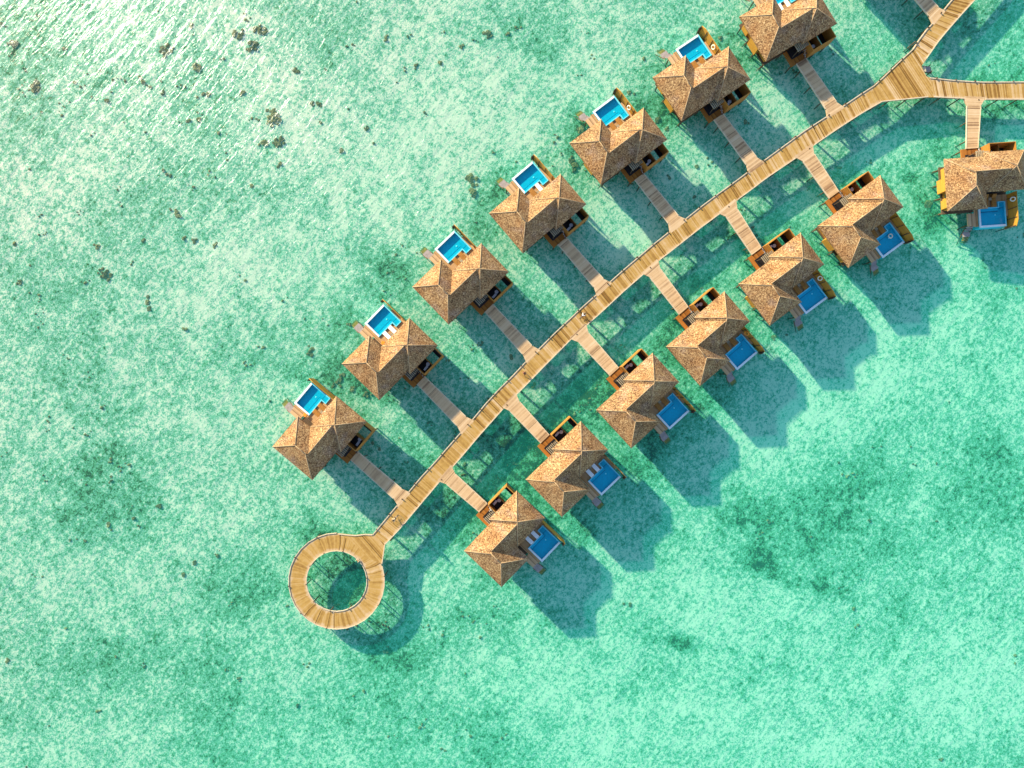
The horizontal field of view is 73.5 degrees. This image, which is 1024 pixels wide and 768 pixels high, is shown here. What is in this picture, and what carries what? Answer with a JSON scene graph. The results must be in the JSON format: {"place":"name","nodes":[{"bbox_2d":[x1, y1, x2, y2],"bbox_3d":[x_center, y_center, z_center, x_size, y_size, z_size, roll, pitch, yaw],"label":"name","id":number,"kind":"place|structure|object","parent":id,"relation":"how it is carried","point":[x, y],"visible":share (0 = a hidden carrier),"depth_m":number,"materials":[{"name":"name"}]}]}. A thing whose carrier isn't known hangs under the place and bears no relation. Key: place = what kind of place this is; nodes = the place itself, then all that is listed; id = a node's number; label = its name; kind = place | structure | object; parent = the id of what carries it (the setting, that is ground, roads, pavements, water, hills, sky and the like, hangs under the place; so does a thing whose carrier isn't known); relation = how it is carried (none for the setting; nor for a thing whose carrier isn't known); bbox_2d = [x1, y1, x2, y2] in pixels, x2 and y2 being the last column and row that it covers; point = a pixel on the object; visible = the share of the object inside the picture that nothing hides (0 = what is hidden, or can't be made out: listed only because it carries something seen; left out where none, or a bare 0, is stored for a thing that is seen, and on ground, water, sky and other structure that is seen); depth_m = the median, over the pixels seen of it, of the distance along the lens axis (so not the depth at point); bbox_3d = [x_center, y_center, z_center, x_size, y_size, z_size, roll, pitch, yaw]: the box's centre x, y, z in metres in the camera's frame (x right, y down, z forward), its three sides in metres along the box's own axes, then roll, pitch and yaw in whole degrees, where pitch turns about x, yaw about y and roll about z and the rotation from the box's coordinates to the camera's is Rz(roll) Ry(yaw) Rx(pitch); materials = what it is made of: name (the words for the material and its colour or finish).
{"place":"outdoors","nodes":[
{"label":"outdoors","id":0,"kind":"place"},
{"bbox_2d":[0,0,1023,767],"bbox_3d":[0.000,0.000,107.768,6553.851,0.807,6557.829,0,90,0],"label":"seabed","id":1,"kind":"structure","parent":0,"point":[718,644],"depth_m":108.08,"materials":[{"name":"teal sand"}]},
{"bbox_2d":[6,40,18,48],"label":"coral head","id":2,"kind":"object","parent":1,"relation":"on","point":[13,43],"visible":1,"depth_m":107.23},
{"bbox_2d":[30,79,40,92],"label":"coral head","id":3,"kind":"object","parent":1,"relation":"on","point":[34,89],"visible":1,"depth_m":107.25},
{"bbox_2d":[97,267,112,281],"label":"coral head","id":4,"kind":"object","parent":1,"relation":"on","point":[104,274],"visible":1,"depth_m":107.47},
{"bbox_2d":[145,295,149,304],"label":"coral head","id":5,"kind":"object","parent":1,"relation":"on","point":[147,301],"visible":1,"depth_m":107.63},
{"bbox_2d":[159,43,174,57],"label":"coral head","id":6,"kind":"object","parent":1,"relation":"on","point":[163,48],"visible":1,"depth_m":107.26},
{"bbox_2d":[174,210,181,217],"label":"coral head","id":7,"kind":"object","parent":1,"relation":"on","point":[177,214],"visible":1,"depth_m":107.51},
{"bbox_2d":[192,62,201,71],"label":"coral head","id":8,"kind":"object","parent":1,"relation":"on","point":[197,67],"visible":1,"depth_m":107.29},
{"bbox_2d":[201,92,210,96],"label":"coral head","id":9,"kind":"object","parent":1,"relation":"on","point":[204,94],"visible":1,"depth_m":107.44},
{"bbox_2d":[232,28,243,39],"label":"coral head","id":10,"kind":"object","parent":1,"relation":"on","point":[239,36],"visible":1,"depth_m":107.30},
{"bbox_2d":[246,40,258,51],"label":"coral head","id":11,"kind":"object","parent":1,"relation":"on","point":[255,44],"visible":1,"depth_m":107.33},
{"bbox_2d":[253,23,267,34],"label":"coral head","id":12,"kind":"object","parent":1,"relation":"on","point":[260,30],"visible":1,"depth_m":107.31},
{"bbox_2d":[258,140,267,145],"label":"coral head","id":13,"kind":"object","parent":1,"relation":"on","point":[263,142],"visible":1,"depth_m":107.50},
{"bbox_2d":[265,108,281,127],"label":"coral head","id":14,"kind":"object","parent":1,"relation":"on","point":[274,117],"visible":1,"depth_m":107.45},
{"bbox_2d":[272,135,284,147],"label":"coral head","id":15,"kind":"object","parent":1,"relation":"on","point":[276,143],"visible":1,"depth_m":107.51},
{"bbox_2d":[292,67,299,73],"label":"coral head","id":16,"kind":"object","parent":1,"relation":"on","point":[294,70],"visible":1,"depth_m":107.48},
{"bbox_2d":[306,345,314,356],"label":"coral head","id":17,"kind":"object","parent":1,"relation":"on","point":[310,352],"visible":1,"depth_m":107.94},
{"bbox_2d":[272,378,377,479],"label":"water villa","id":18,"kind":"object","parent":1,"relation":"on","point":[310,445],"visible":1,"depth_m":101.89,"materials":[{"name":"brown wicker"}]},
{"bbox_2d":[312,409,320,416],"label":"sun lounger","id":19,"kind":"object","parent":18,"relation":"on","point":[316,413],"visible":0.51,"depth_m":104.91,"materials":[{"name":"brown wood"}]},
{"bbox_2d":[317,403,325,410],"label":"sun lounger","id":20,"kind":"object","parent":18,"relation":"on","point":[322,407],"visible":0.52,"depth_m":104.91,"materials":[{"name":"brown wood"}]},
{"bbox_2d":[288,533,387,629],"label":"ring deck","id":21,"kind":"structure","parent":1,"relation":"on","point":[310,609],"depth_m":105.20,"materials":[{"name":"brown wood"}]},
{"bbox_2d":[337,373,344,382],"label":"coral head","id":22,"kind":"object","parent":1,"relation":"on","point":[340,379],"visible":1,"depth_m":107.94},
{"bbox_2d":[363,391,372,397],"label":"coral head","id":23,"kind":"object","parent":1,"relation":"on","point":[365,394],"visible":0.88,"depth_m":107.92},
{"bbox_2d":[351,451,409,505],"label":"side walkway","id":24,"kind":"structure","parent":1,"relation":"on","point":[396,492],"depth_m":105.19,"materials":[{"name":"beige wood"}]},
{"bbox_2d":[342,299,444,399],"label":"water villa","id":25,"kind":"object","parent":1,"relation":"on","point":[377,368],"visible":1,"depth_m":101.86,"materials":[{"name":"brown plant"}]},
{"bbox_2d":[382,331,390,338],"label":"sun lounger","id":26,"kind":"object","parent":25,"relation":"on","point":[387,335],"visible":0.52,"depth_m":104.91,"materials":[{"name":"white fabric"}]},
{"bbox_2d":[388,325,396,333],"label":"sun lounger","id":27,"kind":"object","parent":25,"relation":"on","point":[392,329],"visible":0.59,"depth_m":104.91,"materials":[{"name":"white fabric"}]},
{"bbox_2d":[417,376,473,433],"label":"side walkway","id":28,"kind":"structure","parent":1,"relation":"on","point":[457,417],"depth_m":105.19,"materials":[{"name":"beige wood"}]},
{"bbox_2d":[412,225,512,324],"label":"water villa","id":29,"kind":"object","parent":1,"relation":"on","point":[447,288],"visible":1,"depth_m":101.88,"materials":[{"name":"brown plant"}]},
{"bbox_2d":[452,257,460,265],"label":"sun lounger","id":30,"kind":"object","parent":29,"relation":"on","point":[456,261],"visible":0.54,"depth_m":104.91,"materials":[{"name":"brown wood"}]},
{"bbox_2d":[457,252,465,259],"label":"sun lounger","id":31,"kind":"object","parent":29,"relation":"on","point":[461,255],"visible":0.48,"depth_m":104.91,"materials":[{"name":"orange fabric"}]},
{"bbox_2d":[438,466,487,511],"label":"side walkway","id":32,"kind":"structure","parent":1,"relation":"on","point":[457,484],"depth_m":105.19,"materials":[{"name":"beige wood"}]},
{"bbox_2d":[465,173,477,186],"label":"coral head","id":33,"kind":"object","parent":1,"relation":"on","point":[469,178],"visible":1,"depth_m":107.89},
{"bbox_2d":[468,188,476,197],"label":"coral head","id":34,"kind":"object","parent":1,"relation":"on","point":[473,191],"visible":1,"depth_m":107.85},
{"bbox_2d":[482,30,492,38],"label":"coral head","id":35,"kind":"object","parent":1,"relation":"on","point":[488,33],"visible":1,"depth_m":107.72},
{"bbox_2d":[0,1,1023,767],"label":"coral rubble","id":36,"kind":"object","parent":1,"relation":"on","point":[390,295],"visible":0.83,"depth_m":107.94,"materials":[{"name":"stone"}]},
{"bbox_2d":[485,304,538,361],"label":"side walkway","id":37,"kind":"structure","parent":1,"relation":"on","point":[521,343],"depth_m":105.19,"materials":[{"name":"beige wood"}]},
{"bbox_2d":[464,482,564,586],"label":"water villa","id":38,"kind":"object","parent":1,"relation":"on","point":[498,548],"visible":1,"depth_m":101.88,"materials":[{"name":"brown wicker"}]},
{"bbox_2d":[525,536,533,544],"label":"sun lounger","id":39,"kind":"object","parent":38,"relation":"on","point":[529,540],"visible":0.59,"depth_m":104.91,"materials":[{"name":"white wood"}]},
{"bbox_2d":[530,530,538,538],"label":"sun lounger","id":40,"kind":"object","parent":38,"relation":"on","point":[534,534],"visible":0.71,"depth_m":104.91,"materials":[{"name":"white wood"}]},
{"bbox_2d":[502,393,548,442],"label":"side walkway","id":41,"kind":"structure","parent":1,"relation":"on","point":[522,414],"depth_m":105.19,"materials":[{"name":"beige wood"}]},
{"bbox_2d":[489,154,588,253],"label":"water villa","id":42,"kind":"object","parent":1,"relation":"on","point":[523,218],"visible":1,"depth_m":101.90,"materials":[{"name":"brown plant"}]},
{"bbox_2d":[528,188,536,196],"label":"sun lounger","id":43,"kind":"object","parent":42,"relation":"on","point":[532,192],"visible":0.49,"depth_m":104.91,"materials":[{"name":"brown wood"}]},
{"bbox_2d":[534,183,542,190],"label":"sun lounger","id":44,"kind":"object","parent":42,"relation":"on","point":[538,186],"visible":0.52,"depth_m":104.91,"materials":[{"name":"white fabric"}]},
{"bbox_2d":[568,155,578,172],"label":"coral head","id":45,"kind":"object","parent":1,"relation":"on","point":[573,164],"visible":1,"depth_m":107.94},
{"bbox_2d":[526,416,626,516],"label":"water villa","id":46,"kind":"object","parent":1,"relation":"on","point":[559,479],"visible":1,"depth_m":101.85,"materials":[{"name":"brown wood"}]},
{"bbox_2d":[586,469,593,477],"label":"sun lounger","id":47,"kind":"object","parent":46,"relation":"on","point":[589,472],"visible":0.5,"depth_m":104.91,"materials":[{"name":"white wood"}]},
{"bbox_2d":[591,463,599,471],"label":"sun lounger","id":48,"kind":"object","parent":46,"relation":"on","point":[595,467],"visible":0.6,"depth_m":104.91,"materials":[{"name":"white wood"}]},
{"bbox_2d":[577,125,584,133],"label":"coral head","id":49,"kind":"object","parent":1,"relation":"on","point":[580,129],"visible":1,"depth_m":107.91},
{"bbox_2d":[558,237,610,295],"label":"side walkway","id":50,"kind":"structure","parent":1,"relation":"on","point":[587,270],"depth_m":105.19,"materials":[{"name":"beige wood"}]},
{"bbox_2d":[570,324,618,375],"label":"side walkway","id":51,"kind":"structure","parent":1,"relation":"on","point":[588,343],"depth_m":105.19,"materials":[{"name":"beige wood"}]},
{"bbox_2d":[569,88,668,188],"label":"water villa","id":52,"kind":"object","parent":1,"relation":"on","point":[604,151],"visible":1,"depth_m":101.94,"materials":[{"name":"brown plant"}]},
{"bbox_2d":[608,122,616,129],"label":"sun lounger","id":53,"kind":"object","parent":52,"relation":"on","point":[612,126],"visible":0.52,"depth_m":104.91,"materials":[{"name":"brown wood"}]},
{"bbox_2d":[615,117,622,125],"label":"sun lounger","id":54,"kind":"object","parent":52,"relation":"on","point":[618,120],"visible":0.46,"depth_m":104.91,"materials":[{"name":"orange fabric"}]},
{"bbox_2d":[596,349,695,448],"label":"water villa","id":55,"kind":"object","parent":1,"relation":"on","point":[630,413],"visible":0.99,"depth_m":101.88,"materials":[{"name":"brown plant"}]},
{"bbox_2d":[654,402,662,410],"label":"sun lounger","id":56,"kind":"object","parent":55,"relation":"on","point":[658,406],"visible":0.6,"depth_m":104.91,"materials":[{"name":"brown wood"}]},
{"bbox_2d":[660,397,668,405],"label":"sun lounger","id":57,"kind":"object","parent":55,"relation":"on","point":[664,401],"visible":0.67,"depth_m":104.91,"materials":[{"name":"brown wood"}]},
{"bbox_2d":[338,0,974,563],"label":"boardwalk","id":58,"kind":"structure","parent":1,"relation":"on","point":[904,78],"depth_m":105.20,"materials":[{"name":"brown wood"}]},
{"bbox_2d":[655,117,661,123],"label":"coral head","id":59,"kind":"object","parent":1,"relation":"on","point":[658,120],"visible":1,"depth_m":107.98},
{"bbox_2d":[635,174,686,232],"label":"side walkway","id":60,"kind":"structure","parent":1,"relation":"on","point":[665,209],"depth_m":105.19,"materials":[{"name":"beige wood"}]},
{"bbox_2d":[642,259,687,313],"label":"side walkway","id":61,"kind":"structure","parent":1,"relation":"on","point":[660,280],"depth_m":105.19,"materials":[{"name":"beige wood"}]},
{"bbox_2d":[653,26,750,127],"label":"water villa","id":62,"kind":"object","parent":1,"relation":"on","point":[710,85],"visible":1,"depth_m":101.99,"materials":[{"name":"brown plant"}]},
{"bbox_2d":[664,98,673,112],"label":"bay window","id":63,"kind":"structure","parent":62,"relation":"in","point":[666,102],"depth_m":104.72,"materials":[{"name":"yellow wood"}]},
{"bbox_2d":[691,60,698,68],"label":"sun lounger","id":64,"kind":"object","parent":62,"relation":"on","point":[694,64],"visible":0.46,"depth_m":104.91,"materials":[{"name":"brown wood"}]},
{"bbox_2d":[697,56,704,63],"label":"sun lounger","id":65,"kind":"object","parent":62,"relation":"on","point":[701,60],"visible":0.48,"depth_m":104.91,"materials":[{"name":"orange fabric"}]},
{"bbox_2d":[665,287,764,386],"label":"water villa","id":66,"kind":"object","parent":1,"relation":"on","point":[698,351],"visible":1,"depth_m":101.91,"materials":[{"name":"brown plant"}]},
{"bbox_2d":[722,343,730,351],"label":"sun lounger","id":67,"kind":"object","parent":66,"relation":"on","point":[726,346],"visible":0.59,"depth_m":104.91,"materials":[{"name":"brown wood"}]},
{"bbox_2d":[729,337,737,346],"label":"sun lounger","id":68,"kind":"object","parent":66,"relation":"on","point":[733,342],"visible":0.66,"depth_m":104.91,"materials":[{"name":"brown wood"}]},
{"bbox_2d":[713,114,763,172],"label":"side walkway","id":69,"kind":"structure","parent":1,"relation":"on","point":[744,152],"depth_m":105.19,"materials":[{"name":"beige wood"}]},
{"bbox_2d":[719,199,761,254],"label":"side walkway","id":70,"kind":"structure","parent":1,"relation":"on","point":[737,222],"depth_m":105.19,"materials":[{"name":"beige wood"}]},
{"bbox_2d":[734,228,835,332],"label":"water villa","id":71,"kind":"object","parent":1,"relation":"on","point":[773,280],"visible":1,"depth_m":101.94,"materials":[{"name":"brown plant"}]},
{"bbox_2d":[745,296,754,307],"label":"bay window","id":72,"kind":"structure","parent":71,"relation":"in","point":[748,300],"depth_m":104.92,"materials":[{"name":"yellow wood"}]},
{"bbox_2d":[793,285,801,294],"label":"sun lounger","id":73,"kind":"object","parent":71,"relation":"on","point":[797,290],"visible":0.77,"depth_m":104.91,"materials":[{"name":"brown wood"}]},
{"bbox_2d":[800,281,807,290],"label":"sun lounger","id":74,"kind":"object","parent":71,"relation":"on","point":[804,285],"visible":0.75,"depth_m":104.91,"materials":[{"name":"brown wood"}]},
{"bbox_2d":[736,0,836,73],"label":"water villa","id":75,"kind":"object","parent":1,"relation":"on","point":[771,30],"visible":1,"depth_m":101.82,"materials":[{"name":"brown plant"}]},
{"bbox_2d":[742,26,747,35],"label":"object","id":76,"kind":"structure","parent":75,"relation":"in","point":[744,30],"depth_m":105.01,"materials":[{"name":"yellow wood"}]},
{"bbox_2d":[747,38,758,54],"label":"bay window","id":77,"kind":"structure","parent":75,"relation":"in","point":[751,44],"depth_m":104.57,"materials":[{"name":"yellow wood"}]},
{"bbox_2d":[783,0,790,6],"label":"sun lounger","id":78,"kind":"object","parent":75,"relation":"on","point":[786,3],"visible":0.43,"depth_m":104.91,"materials":[{"name":"white fabric"}]},
{"bbox_2d":[795,144,838,198],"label":"side walkway","id":79,"kind":"structure","parent":1,"relation":"on","point":[808,158],"depth_m":105.19,"materials":[{"name":"beige wood"}]},
{"bbox_2d":[793,58,843,117],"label":"side walkway","id":80,"kind":"structure","parent":1,"relation":"on","point":[825,97],"depth_m":105.19,"materials":[{"name":"beige wood"}]},
{"bbox_2d":[809,171,913,277],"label":"water villa","id":81,"kind":"object","parent":1,"relation":"on","point":[852,222],"visible":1,"depth_m":102.01,"materials":[{"name":"brown plant"}]},
{"bbox_2d":[821,238,833,251],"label":"bay window","id":82,"kind":"structure","parent":81,"relation":"in","point":[825,241],"depth_m":104.62,"materials":[{"name":"yellow wood"}]},
{"bbox_2d":[871,229,878,238],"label":"sun lounger","id":83,"kind":"object","parent":81,"relation":"on","point":[874,233],"visible":0.47,"depth_m":104.91,"materials":[{"name":"brown wood"}]},
{"bbox_2d":[877,225,885,233],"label":"sun lounger","id":84,"kind":"object","parent":81,"relation":"on","point":[881,229],"visible":0.75,"depth_m":104.91,"materials":[{"name":"brown wood"}]},
{"bbox_2d":[901,0,944,23],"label":"side walkway","id":85,"kind":"structure","parent":1,"relation":"on","point":[931,9],"depth_m":105.19,"materials":[{"name":"beige wood"}]},
{"bbox_2d":[923,64,931,75],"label":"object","id":86,"kind":"structure","parent":1,"relation":"on","point":[926,69],"depth_m":106.12,"materials":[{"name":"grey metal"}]},
{"bbox_2d":[924,200,932,207],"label":"coral head","id":87,"kind":"object","parent":1,"relation":"on","point":[928,203],"visible":1,"depth_m":107.95},
{"bbox_2d":[955,96,984,148],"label":"side walkway","id":88,"kind":"structure","parent":1,"relation":"on","point":[973,113],"depth_m":105.19,"materials":[{"name":"beige wood"}]},
{"bbox_2d":[928,141,1023,244],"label":"water villa","id":89,"kind":"object","parent":1,"relation":"on","point":[969,180],"visible":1,"depth_m":102.11,"materials":[{"name":"brown plant"}]},
{"bbox_2d":[936,178,945,193],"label":"bay window","id":90,"kind":"structure","parent":89,"relation":"in","point":[941,183],"depth_m":104.51,"materials":[{"name":"yellow wood"}]},
{"bbox_2d":[941,199,946,209],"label":"bay window","id":91,"kind":"structure","parent":89,"relation":"in","point":[943,203],"depth_m":104.85,"materials":[{"name":"yellow wood"}]},
{"bbox_2d":[991,194,996,206],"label":"sun lounger","id":92,"kind":"object","parent":89,"relation":"on","point":[993,201],"visible":1,"depth_m":104.91,"materials":[{"name":"brown wood"}]},
{"bbox_2d":[928,77,1023,107],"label":"boardwalk","id":93,"kind":"structure","parent":1,"relation":"on","point":[961,89],"depth_m":105.20,"materials":[{"name":"brown wood"}]}
]}

